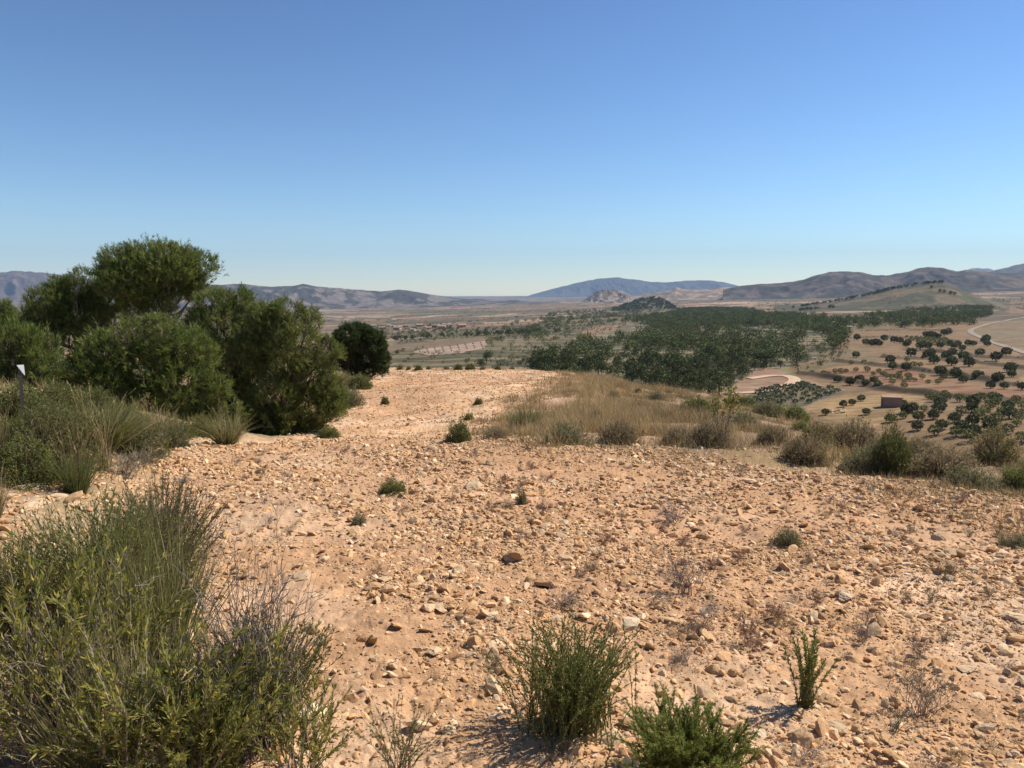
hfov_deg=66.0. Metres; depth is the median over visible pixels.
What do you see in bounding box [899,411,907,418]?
almond tree
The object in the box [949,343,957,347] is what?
olive tree
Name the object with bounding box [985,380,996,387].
olive tree
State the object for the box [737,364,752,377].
pine tree
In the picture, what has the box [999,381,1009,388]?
olive tree
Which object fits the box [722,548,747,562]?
dry tuft
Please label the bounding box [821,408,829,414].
tree
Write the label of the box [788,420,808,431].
green bush
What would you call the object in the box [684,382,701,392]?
pine tree
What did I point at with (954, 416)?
olive tree
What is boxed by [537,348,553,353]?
pine tree
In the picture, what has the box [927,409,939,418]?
olive tree
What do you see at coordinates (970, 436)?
almond tree
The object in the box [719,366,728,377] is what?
pine tree
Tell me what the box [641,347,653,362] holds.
pine tree
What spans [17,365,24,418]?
marker post
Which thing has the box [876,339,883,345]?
olive tree
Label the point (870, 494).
dry weeds
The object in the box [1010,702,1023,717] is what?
dry tuft
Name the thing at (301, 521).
stone
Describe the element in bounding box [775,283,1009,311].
hills
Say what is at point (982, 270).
mountains
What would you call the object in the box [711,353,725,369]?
pine tree
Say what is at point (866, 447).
grey bush
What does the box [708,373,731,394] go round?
pine tree
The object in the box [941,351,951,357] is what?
olive tree
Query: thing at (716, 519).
dry tuft
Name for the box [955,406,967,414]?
almond tree
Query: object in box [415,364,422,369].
green bush
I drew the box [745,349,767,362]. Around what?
pine tree
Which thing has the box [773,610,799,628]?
dry tuft
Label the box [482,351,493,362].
pine tree
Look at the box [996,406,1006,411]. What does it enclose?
almond tree
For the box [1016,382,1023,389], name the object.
olive tree
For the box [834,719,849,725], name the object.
stone
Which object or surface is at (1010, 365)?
olive tree
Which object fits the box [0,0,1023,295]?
sky
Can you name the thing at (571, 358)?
pine tree
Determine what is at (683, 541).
dry tuft
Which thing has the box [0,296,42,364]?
pine tree
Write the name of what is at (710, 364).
pine tree
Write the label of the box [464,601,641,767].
rosemary bush
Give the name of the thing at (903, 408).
olive tree
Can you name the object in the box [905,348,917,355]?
olive tree
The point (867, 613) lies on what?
dry tuft
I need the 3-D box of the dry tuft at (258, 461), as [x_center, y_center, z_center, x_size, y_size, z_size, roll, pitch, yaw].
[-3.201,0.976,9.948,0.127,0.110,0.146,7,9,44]
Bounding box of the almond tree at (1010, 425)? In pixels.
[999,423,1014,432]
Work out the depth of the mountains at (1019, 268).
7857.66 m
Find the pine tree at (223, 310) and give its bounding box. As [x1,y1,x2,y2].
[175,282,281,419]
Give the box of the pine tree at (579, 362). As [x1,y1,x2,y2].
[576,357,592,367]
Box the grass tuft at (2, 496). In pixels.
[0,460,13,517]
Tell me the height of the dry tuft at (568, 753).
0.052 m
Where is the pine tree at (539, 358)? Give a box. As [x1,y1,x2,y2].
[527,352,546,369]
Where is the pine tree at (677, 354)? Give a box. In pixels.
[662,350,684,360]
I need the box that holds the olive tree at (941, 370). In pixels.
[933,365,947,374]
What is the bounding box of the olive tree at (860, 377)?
[854,374,864,379]
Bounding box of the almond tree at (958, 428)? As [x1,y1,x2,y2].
[949,425,964,436]
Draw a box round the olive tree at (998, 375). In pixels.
[991,371,1005,380]
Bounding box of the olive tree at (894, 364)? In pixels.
[887,361,897,368]
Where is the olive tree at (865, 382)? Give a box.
[861,378,870,384]
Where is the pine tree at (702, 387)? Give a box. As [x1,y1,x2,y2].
[696,384,705,392]
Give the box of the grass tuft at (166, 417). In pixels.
[132,392,181,438]
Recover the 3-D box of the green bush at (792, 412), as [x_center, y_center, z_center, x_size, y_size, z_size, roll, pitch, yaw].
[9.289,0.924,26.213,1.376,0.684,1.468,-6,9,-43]
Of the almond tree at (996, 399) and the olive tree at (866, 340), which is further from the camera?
the olive tree at (866, 340)
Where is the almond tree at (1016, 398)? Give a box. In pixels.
[1011,395,1021,402]
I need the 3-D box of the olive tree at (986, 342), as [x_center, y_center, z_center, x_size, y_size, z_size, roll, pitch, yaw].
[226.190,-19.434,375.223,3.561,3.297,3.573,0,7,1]
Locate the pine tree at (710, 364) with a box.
[697,360,719,369]
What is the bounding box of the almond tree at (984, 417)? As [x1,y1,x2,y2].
[980,415,994,422]
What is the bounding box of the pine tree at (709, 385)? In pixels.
[704,379,717,392]
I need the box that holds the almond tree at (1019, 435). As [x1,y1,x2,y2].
[1014,431,1023,441]
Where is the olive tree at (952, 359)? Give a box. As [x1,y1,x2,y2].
[944,355,958,365]
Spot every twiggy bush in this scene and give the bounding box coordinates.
[0,540,164,756]
[123,432,243,587]
[126,475,332,765]
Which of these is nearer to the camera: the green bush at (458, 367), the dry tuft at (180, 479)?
the dry tuft at (180, 479)
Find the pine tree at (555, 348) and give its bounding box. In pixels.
[548,344,560,357]
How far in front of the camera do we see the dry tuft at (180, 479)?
8.46 m
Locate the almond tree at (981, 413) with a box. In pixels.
[972,408,984,416]
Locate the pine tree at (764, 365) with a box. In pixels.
[757,362,766,369]
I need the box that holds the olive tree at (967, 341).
[964,339,971,344]
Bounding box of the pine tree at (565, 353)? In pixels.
[561,351,576,364]
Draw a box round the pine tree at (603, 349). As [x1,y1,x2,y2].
[595,346,609,363]
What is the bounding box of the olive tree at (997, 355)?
[990,351,1003,360]
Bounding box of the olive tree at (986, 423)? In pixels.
[982,418,997,428]
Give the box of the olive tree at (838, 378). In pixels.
[833,375,841,381]
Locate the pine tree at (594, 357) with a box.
[585,353,604,360]
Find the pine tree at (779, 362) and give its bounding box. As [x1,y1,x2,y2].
[772,359,783,367]
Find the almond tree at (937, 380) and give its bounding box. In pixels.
[934,378,942,383]
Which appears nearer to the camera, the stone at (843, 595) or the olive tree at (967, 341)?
the stone at (843, 595)
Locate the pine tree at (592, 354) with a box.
[582,351,602,359]
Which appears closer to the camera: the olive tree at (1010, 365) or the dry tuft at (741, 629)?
the dry tuft at (741, 629)
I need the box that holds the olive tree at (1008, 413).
[1001,405,1018,418]
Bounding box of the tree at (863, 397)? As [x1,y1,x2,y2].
[857,394,865,400]
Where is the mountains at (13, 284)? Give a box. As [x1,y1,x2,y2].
[0,271,174,301]
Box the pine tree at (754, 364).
[746,357,759,369]
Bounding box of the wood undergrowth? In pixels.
[389,309,1023,398]
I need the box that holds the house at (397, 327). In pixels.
[393,326,401,329]
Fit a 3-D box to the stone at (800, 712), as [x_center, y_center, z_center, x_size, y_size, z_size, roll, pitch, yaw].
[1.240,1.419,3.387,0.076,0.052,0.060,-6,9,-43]
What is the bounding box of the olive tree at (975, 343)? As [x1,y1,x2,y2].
[969,340,977,345]
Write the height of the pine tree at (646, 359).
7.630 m
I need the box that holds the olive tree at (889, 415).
[884,413,895,421]
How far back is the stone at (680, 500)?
7.76 m
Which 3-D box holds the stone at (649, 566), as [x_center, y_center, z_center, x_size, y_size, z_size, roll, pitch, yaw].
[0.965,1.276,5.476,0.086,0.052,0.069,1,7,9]
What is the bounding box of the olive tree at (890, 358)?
[884,355,896,362]
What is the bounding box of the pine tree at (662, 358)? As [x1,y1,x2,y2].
[653,353,676,367]
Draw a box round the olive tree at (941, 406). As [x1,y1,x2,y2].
[931,401,947,411]
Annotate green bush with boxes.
[315,425,342,438]
[347,371,374,389]
[377,477,408,496]
[380,396,389,404]
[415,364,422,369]
[443,416,471,442]
[453,363,462,369]
[463,413,473,419]
[465,363,474,369]
[474,397,482,404]
[675,394,713,412]
[735,394,758,405]
[775,403,812,421]
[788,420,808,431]
[997,462,1023,491]
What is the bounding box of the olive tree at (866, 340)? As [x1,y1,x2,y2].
[862,338,868,344]
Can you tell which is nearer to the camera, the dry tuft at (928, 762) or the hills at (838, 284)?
the dry tuft at (928, 762)
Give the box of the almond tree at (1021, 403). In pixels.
[1016,400,1023,407]
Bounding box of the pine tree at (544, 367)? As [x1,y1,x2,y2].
[537,364,550,369]
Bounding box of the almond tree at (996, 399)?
[989,397,1000,405]
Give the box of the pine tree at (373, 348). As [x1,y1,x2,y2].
[326,320,391,378]
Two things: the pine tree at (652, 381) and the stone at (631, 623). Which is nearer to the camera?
the stone at (631, 623)
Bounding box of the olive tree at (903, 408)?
[900,403,912,412]
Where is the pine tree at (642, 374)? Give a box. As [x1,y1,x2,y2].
[640,371,647,383]
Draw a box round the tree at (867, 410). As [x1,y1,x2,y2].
[862,408,870,413]
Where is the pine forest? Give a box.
[485,304,996,363]
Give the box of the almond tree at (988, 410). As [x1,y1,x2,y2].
[977,404,991,414]
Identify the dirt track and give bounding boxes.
[733,375,800,393]
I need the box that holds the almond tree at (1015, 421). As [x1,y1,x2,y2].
[1012,419,1021,425]
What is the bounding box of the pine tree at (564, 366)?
[560,363,572,370]
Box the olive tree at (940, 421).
[934,419,948,428]
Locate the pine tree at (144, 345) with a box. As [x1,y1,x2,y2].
[55,308,251,426]
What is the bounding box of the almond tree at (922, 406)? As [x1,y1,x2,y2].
[920,405,928,411]
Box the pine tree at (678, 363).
[667,357,689,385]
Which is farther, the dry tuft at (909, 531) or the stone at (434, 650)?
the dry tuft at (909, 531)
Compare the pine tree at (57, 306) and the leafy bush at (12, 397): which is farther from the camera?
the pine tree at (57, 306)
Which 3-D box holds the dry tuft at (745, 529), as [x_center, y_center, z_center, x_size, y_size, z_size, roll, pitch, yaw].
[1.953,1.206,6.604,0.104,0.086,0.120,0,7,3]
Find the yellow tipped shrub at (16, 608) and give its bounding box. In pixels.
[0,544,133,767]
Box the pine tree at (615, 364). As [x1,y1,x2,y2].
[610,360,622,373]
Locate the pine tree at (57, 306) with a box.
[10,262,132,378]
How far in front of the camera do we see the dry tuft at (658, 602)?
4.73 m
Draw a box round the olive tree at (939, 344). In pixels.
[936,342,943,346]
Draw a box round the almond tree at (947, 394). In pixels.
[943,392,951,399]
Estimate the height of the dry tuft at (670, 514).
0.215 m
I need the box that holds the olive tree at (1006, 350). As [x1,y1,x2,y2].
[1001,347,1012,354]
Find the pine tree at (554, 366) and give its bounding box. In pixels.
[546,351,561,370]
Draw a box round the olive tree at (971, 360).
[962,356,975,366]
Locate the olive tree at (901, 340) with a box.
[896,337,903,342]
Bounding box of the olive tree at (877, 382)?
[873,380,882,385]
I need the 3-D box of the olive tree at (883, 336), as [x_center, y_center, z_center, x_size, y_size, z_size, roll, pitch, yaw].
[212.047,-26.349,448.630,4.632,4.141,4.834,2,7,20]
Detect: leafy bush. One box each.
[0,377,56,425]
[0,415,26,442]
[0,425,77,491]
[0,483,207,642]
[0,524,93,653]
[30,380,92,414]
[43,399,87,436]
[65,636,292,767]
[70,382,117,416]
[100,395,144,430]
[155,420,191,448]
[157,415,199,438]
[186,414,221,437]
[352,693,455,767]
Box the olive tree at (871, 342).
[868,339,875,345]
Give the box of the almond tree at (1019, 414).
[1013,413,1023,419]
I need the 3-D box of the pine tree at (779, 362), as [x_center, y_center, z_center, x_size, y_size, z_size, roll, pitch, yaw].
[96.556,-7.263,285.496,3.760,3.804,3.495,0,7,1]
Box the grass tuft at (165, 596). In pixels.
[42,485,270,683]
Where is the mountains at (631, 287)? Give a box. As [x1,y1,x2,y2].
[504,277,736,297]
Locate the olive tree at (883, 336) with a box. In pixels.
[880,334,888,339]
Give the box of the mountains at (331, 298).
[150,284,560,308]
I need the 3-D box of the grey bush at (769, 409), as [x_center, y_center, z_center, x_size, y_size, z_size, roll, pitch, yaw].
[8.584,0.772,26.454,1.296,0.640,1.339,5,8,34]
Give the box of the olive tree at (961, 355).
[957,351,970,358]
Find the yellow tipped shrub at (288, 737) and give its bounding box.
[234,651,355,767]
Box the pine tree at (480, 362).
[477,358,485,365]
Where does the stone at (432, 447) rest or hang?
on the ground at (1006, 331)
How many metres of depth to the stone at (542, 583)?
5.07 m
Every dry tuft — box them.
[170,473,206,483]
[231,457,241,464]
[253,459,263,463]
[256,447,268,454]
[258,512,275,525]
[281,527,296,536]
[369,564,381,575]
[428,672,441,680]
[445,493,457,500]
[462,510,483,518]
[464,742,489,762]
[482,653,505,668]
[484,498,498,510]
[495,484,510,495]
[496,473,509,482]
[500,498,518,507]
[532,582,589,608]
[535,501,550,511]
[559,743,581,759]
[574,568,586,576]
[581,561,597,570]
[587,561,600,569]
[589,544,605,559]
[595,530,613,542]
[649,496,699,522]
[649,596,661,605]
[651,542,722,596]
[652,521,666,533]
[666,639,708,667]
[668,620,689,633]
[674,532,693,545]
[683,610,716,631]
[685,627,699,636]
[687,636,710,646]
[696,599,729,617]
[705,555,722,567]
[712,515,722,523]
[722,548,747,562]
[733,613,760,645]
[737,465,748,475]
[738,635,767,647]
[741,524,750,532]
[753,599,788,622]
[769,721,841,767]
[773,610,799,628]
[782,589,809,603]
[786,622,804,633]
[794,545,815,564]
[805,587,826,604]
[822,494,838,503]
[822,509,832,517]
[827,606,841,616]
[834,501,846,510]
[835,647,851,658]
[848,614,876,643]
[851,594,863,600]
[856,604,881,624]
[866,754,888,767]
[893,588,915,598]
[900,527,913,533]
[903,743,959,767]
[904,624,933,660]
[907,664,922,681]
[924,587,944,602]
[927,558,966,575]
[931,740,974,765]
[933,625,964,641]
[953,489,967,502]
[960,526,976,536]
[973,582,999,597]
[976,735,1003,751]
[991,525,1007,534]
[993,657,1020,671]
[1007,621,1022,633]
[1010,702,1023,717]
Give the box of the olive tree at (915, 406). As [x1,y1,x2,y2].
[906,401,919,411]
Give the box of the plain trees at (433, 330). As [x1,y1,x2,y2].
[346,272,1023,337]
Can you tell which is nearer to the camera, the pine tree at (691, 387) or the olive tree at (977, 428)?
the olive tree at (977, 428)
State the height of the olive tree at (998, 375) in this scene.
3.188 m
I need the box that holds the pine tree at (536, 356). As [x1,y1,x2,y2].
[530,351,548,369]
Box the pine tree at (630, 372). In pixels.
[623,366,640,382]
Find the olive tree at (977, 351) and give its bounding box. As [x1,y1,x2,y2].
[974,348,985,354]
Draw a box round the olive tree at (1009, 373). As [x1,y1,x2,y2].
[1007,369,1016,376]
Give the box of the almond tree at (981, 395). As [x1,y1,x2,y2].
[975,392,986,400]
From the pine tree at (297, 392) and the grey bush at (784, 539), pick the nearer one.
the grey bush at (784, 539)
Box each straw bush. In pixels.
[337,369,353,386]
[800,418,838,446]
[967,421,1023,467]
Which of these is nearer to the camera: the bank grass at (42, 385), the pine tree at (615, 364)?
the bank grass at (42, 385)
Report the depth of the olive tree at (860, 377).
228.93 m
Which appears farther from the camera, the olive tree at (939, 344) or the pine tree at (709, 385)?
the olive tree at (939, 344)
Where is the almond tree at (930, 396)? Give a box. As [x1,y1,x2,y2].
[928,392,939,399]
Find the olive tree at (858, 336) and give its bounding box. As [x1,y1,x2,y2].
[853,333,860,339]
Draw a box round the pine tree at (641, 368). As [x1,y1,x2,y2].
[634,363,648,380]
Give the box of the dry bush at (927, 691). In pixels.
[870,640,961,719]
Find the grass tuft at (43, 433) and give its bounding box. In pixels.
[1,390,111,472]
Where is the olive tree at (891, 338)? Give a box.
[889,336,897,342]
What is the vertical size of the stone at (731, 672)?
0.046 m
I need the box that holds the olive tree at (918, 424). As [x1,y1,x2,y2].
[911,420,924,429]
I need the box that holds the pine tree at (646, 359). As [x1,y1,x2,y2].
[636,352,654,371]
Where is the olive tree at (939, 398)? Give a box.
[933,395,947,402]
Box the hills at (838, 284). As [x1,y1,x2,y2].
[723,267,1023,299]
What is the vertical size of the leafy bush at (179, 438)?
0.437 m
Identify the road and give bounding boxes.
[967,317,1023,353]
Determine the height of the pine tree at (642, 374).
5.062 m
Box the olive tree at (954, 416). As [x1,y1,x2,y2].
[947,412,961,422]
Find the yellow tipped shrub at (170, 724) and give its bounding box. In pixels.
[24,597,291,767]
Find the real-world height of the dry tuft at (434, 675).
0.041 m
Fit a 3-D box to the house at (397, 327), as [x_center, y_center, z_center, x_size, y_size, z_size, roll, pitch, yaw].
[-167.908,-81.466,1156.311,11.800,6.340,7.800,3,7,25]
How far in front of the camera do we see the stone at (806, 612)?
4.54 m
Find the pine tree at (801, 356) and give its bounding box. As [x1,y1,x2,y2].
[780,346,808,364]
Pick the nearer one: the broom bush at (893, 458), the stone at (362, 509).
the stone at (362, 509)
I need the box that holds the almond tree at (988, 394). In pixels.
[987,391,999,397]
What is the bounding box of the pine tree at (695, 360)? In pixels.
[691,356,701,364]
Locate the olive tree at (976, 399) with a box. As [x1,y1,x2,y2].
[965,394,980,404]
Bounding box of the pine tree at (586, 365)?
[581,359,598,373]
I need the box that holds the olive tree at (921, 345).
[915,342,924,347]
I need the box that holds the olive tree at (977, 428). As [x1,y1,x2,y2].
[966,423,981,432]
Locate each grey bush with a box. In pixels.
[86,443,156,478]
[115,409,177,464]
[342,383,366,407]
[349,511,366,525]
[515,485,527,504]
[540,419,594,446]
[607,390,619,397]
[647,390,666,400]
[726,407,761,429]
[752,398,785,417]
[768,525,804,547]
[835,443,887,476]
[858,439,881,459]
[938,464,1005,490]
[995,529,1023,548]
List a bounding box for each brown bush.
[481,426,508,439]
[590,417,645,445]
[658,425,690,444]
[674,419,735,448]
[755,423,786,444]
[772,429,833,467]
[826,414,879,452]
[899,439,983,485]
[908,434,940,457]
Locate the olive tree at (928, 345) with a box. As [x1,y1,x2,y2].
[924,342,932,348]
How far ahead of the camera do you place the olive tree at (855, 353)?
319.96 m
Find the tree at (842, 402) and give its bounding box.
[839,400,847,406]
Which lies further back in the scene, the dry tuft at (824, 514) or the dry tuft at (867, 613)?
the dry tuft at (824, 514)
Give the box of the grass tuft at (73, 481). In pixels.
[32,424,116,494]
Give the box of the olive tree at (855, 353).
[851,351,859,357]
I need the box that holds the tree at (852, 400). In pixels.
[848,399,856,404]
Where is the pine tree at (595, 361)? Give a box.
[591,359,604,372]
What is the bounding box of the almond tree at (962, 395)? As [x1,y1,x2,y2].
[953,392,965,401]
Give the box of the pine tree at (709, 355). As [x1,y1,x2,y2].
[705,353,714,361]
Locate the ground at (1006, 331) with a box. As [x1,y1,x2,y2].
[0,291,1023,767]
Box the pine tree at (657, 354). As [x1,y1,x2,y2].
[651,351,662,362]
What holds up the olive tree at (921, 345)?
on the ground at (1006, 331)
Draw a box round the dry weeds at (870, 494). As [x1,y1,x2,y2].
[304,435,1023,767]
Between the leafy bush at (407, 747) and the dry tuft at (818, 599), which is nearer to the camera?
the leafy bush at (407, 747)
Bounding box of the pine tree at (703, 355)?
[693,352,712,362]
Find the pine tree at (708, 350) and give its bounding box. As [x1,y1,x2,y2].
[700,346,721,362]
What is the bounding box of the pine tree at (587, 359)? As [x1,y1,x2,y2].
[581,357,596,371]
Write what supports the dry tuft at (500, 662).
on the ground at (1006, 331)
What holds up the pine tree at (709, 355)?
on the ground at (1006, 331)
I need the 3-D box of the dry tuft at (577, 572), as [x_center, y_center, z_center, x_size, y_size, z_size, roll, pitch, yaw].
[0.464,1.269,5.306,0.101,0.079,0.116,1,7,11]
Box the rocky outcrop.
[574,289,639,304]
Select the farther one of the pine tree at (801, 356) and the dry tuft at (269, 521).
the pine tree at (801, 356)
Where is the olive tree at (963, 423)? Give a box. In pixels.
[953,419,968,430]
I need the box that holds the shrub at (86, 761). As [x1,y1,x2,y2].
[0,571,269,767]
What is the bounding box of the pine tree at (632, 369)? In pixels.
[626,363,639,380]
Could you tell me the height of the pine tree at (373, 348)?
3.039 m
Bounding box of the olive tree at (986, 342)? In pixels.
[983,340,990,345]
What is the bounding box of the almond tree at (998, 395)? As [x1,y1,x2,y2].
[988,393,1003,402]
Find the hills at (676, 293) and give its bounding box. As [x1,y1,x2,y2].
[561,287,730,302]
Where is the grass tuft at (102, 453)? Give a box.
[87,410,118,471]
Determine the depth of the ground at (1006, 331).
6.36 m
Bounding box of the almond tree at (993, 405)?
[984,399,996,407]
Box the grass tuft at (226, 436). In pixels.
[192,395,264,444]
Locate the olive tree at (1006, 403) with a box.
[1000,400,1015,406]
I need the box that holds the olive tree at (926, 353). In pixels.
[921,349,935,356]
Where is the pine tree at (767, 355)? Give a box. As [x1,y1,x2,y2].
[760,350,778,366]
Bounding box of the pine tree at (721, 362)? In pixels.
[712,361,724,371]
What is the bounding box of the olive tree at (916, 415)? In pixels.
[911,410,925,420]
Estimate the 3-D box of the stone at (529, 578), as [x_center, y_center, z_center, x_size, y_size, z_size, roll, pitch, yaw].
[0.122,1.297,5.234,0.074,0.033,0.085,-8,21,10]
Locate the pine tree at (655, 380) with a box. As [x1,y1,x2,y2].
[642,371,659,384]
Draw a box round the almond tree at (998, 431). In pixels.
[992,427,1006,437]
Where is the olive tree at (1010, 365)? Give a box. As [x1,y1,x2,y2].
[1003,361,1018,371]
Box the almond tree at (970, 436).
[962,429,978,441]
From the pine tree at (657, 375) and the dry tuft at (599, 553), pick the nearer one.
the dry tuft at (599, 553)
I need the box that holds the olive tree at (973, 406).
[965,402,978,411]
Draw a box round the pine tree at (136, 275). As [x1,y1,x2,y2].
[90,231,229,371]
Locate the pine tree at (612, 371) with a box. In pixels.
[606,368,617,376]
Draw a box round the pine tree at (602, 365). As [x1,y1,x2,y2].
[595,361,608,375]
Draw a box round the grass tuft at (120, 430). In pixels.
[25,379,164,455]
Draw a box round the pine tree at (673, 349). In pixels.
[666,347,678,355]
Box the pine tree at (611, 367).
[600,363,613,374]
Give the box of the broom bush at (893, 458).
[866,409,914,477]
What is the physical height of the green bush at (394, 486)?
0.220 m
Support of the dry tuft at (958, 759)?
on the ground at (1006, 331)
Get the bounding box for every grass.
[0,371,315,582]
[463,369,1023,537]
[468,369,1023,535]
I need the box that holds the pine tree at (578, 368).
[570,364,584,372]
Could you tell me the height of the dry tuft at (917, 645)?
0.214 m
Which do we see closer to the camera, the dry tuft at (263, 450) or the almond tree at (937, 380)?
the dry tuft at (263, 450)
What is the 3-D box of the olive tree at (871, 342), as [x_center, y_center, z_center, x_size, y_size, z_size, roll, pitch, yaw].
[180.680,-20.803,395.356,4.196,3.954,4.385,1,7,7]
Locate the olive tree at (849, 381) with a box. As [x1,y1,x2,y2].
[845,376,855,384]
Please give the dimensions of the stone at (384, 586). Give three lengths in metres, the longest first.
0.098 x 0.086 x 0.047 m
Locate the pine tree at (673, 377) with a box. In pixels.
[665,372,687,384]
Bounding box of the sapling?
[708,384,743,448]
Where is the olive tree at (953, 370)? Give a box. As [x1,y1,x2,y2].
[949,366,962,376]
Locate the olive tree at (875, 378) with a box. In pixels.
[869,376,878,381]
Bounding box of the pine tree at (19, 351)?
[0,313,87,392]
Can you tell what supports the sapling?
on the ground at (1006, 331)
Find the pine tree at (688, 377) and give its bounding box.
[677,373,698,390]
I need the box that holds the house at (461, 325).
[457,324,465,327]
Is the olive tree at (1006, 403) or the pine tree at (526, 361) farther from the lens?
the pine tree at (526, 361)
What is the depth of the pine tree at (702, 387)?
206.36 m
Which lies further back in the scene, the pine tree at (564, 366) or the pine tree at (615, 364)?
the pine tree at (615, 364)
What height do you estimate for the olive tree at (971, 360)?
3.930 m
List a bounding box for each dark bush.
[80,470,229,611]
[186,602,342,747]
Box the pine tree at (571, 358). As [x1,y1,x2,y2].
[563,353,577,367]
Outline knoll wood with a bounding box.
[611,296,676,310]
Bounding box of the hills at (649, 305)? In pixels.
[605,299,677,310]
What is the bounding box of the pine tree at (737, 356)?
[731,351,749,359]
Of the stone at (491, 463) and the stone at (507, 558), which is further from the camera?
the stone at (491, 463)
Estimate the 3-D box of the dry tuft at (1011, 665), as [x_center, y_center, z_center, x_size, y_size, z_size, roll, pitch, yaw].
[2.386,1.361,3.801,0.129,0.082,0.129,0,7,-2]
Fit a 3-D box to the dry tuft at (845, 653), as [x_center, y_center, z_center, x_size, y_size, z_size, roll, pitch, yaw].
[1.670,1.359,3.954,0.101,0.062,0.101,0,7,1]
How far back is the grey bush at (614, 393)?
28.35 m
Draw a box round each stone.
[68,501,81,507]
[223,482,238,486]
[231,563,251,569]
[290,569,310,581]
[296,518,306,524]
[305,622,322,633]
[345,492,358,497]
[348,528,358,535]
[357,507,365,512]
[363,582,382,590]
[376,576,392,581]
[379,584,391,591]
[396,590,405,594]
[425,646,442,655]
[428,445,437,450]
[435,596,445,601]
[437,725,456,733]
[444,603,454,609]
[448,525,458,530]
[459,458,474,463]
[461,519,469,524]
[464,480,481,488]
[464,651,476,658]
[485,460,497,465]
[485,611,498,617]
[503,553,514,561]
[507,547,528,560]
[525,574,535,582]
[534,580,558,586]
[548,630,559,636]
[594,588,601,595]
[617,716,635,726]
[620,616,639,630]
[645,564,655,568]
[651,504,659,508]
[655,616,686,624]
[675,497,689,503]
[696,531,712,539]
[705,664,719,674]
[719,718,733,725]
[724,626,733,629]
[727,668,739,676]
[741,478,755,483]
[752,728,767,737]
[788,729,813,748]
[791,708,807,718]
[802,610,810,617]
[817,693,841,706]
[826,721,848,732]
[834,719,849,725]
[838,591,852,600]
[853,495,865,499]
[880,730,894,743]
[886,656,893,662]
[917,613,933,619]
[932,498,944,503]
[943,547,966,556]
[955,665,978,673]
[959,545,969,550]
[960,519,972,524]
[967,566,979,573]
[967,574,978,580]
[997,524,1012,529]
[999,611,1023,623]
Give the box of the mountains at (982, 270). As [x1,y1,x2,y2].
[968,268,992,271]
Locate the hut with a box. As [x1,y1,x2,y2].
[880,395,902,407]
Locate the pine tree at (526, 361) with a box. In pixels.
[521,355,531,362]
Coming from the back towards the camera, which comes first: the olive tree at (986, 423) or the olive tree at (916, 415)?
the olive tree at (916, 415)
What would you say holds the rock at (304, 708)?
on the ground at (1006, 331)
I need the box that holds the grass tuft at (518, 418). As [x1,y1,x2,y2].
[499,394,551,426]
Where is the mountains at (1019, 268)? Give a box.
[990,263,1023,273]
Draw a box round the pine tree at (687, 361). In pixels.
[680,357,693,366]
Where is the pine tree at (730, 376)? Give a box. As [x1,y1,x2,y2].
[725,370,734,383]
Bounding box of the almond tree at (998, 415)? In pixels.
[988,412,1004,421]
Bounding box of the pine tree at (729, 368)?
[724,366,734,378]
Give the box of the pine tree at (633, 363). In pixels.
[620,360,637,375]
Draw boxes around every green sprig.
[783,627,840,708]
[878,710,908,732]
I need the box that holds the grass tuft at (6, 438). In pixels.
[0,390,19,469]
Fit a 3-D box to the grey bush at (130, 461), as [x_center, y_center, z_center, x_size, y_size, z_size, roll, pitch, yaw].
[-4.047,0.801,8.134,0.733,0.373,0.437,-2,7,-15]
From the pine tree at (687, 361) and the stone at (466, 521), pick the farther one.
the pine tree at (687, 361)
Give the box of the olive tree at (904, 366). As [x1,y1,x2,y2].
[901,362,911,370]
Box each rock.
[13,485,29,489]
[17,497,50,509]
[28,482,46,488]
[46,493,68,497]
[63,490,82,503]
[297,703,326,723]
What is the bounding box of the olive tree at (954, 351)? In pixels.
[947,348,957,354]
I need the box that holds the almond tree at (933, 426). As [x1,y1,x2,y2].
[927,423,942,434]
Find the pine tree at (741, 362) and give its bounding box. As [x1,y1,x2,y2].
[732,356,749,373]
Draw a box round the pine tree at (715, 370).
[706,367,725,382]
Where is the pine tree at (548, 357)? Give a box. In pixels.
[539,352,556,364]
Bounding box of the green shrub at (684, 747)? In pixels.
[603,681,767,767]
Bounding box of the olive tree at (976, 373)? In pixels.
[970,370,984,377]
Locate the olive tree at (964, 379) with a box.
[958,375,968,382]
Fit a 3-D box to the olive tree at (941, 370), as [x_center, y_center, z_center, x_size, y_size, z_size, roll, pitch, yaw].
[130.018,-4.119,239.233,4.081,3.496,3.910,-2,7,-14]
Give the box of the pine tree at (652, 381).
[643,371,664,385]
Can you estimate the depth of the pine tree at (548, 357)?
271.07 m
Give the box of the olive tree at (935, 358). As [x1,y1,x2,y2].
[928,354,939,363]
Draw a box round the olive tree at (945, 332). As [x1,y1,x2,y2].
[940,329,948,334]
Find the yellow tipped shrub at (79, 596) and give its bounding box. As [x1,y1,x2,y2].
[0,526,211,705]
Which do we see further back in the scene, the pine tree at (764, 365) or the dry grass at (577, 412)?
the pine tree at (764, 365)
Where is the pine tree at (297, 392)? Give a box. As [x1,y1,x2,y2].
[222,293,352,435]
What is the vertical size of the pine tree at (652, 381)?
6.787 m
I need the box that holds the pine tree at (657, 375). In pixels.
[645,364,669,387]
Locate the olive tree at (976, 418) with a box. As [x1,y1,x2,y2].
[965,413,979,423]
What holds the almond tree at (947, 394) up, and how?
on the ground at (1006, 331)
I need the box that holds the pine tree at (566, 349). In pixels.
[560,347,574,359]
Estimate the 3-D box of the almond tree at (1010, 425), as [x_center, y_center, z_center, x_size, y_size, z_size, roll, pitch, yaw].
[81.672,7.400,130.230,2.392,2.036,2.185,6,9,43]

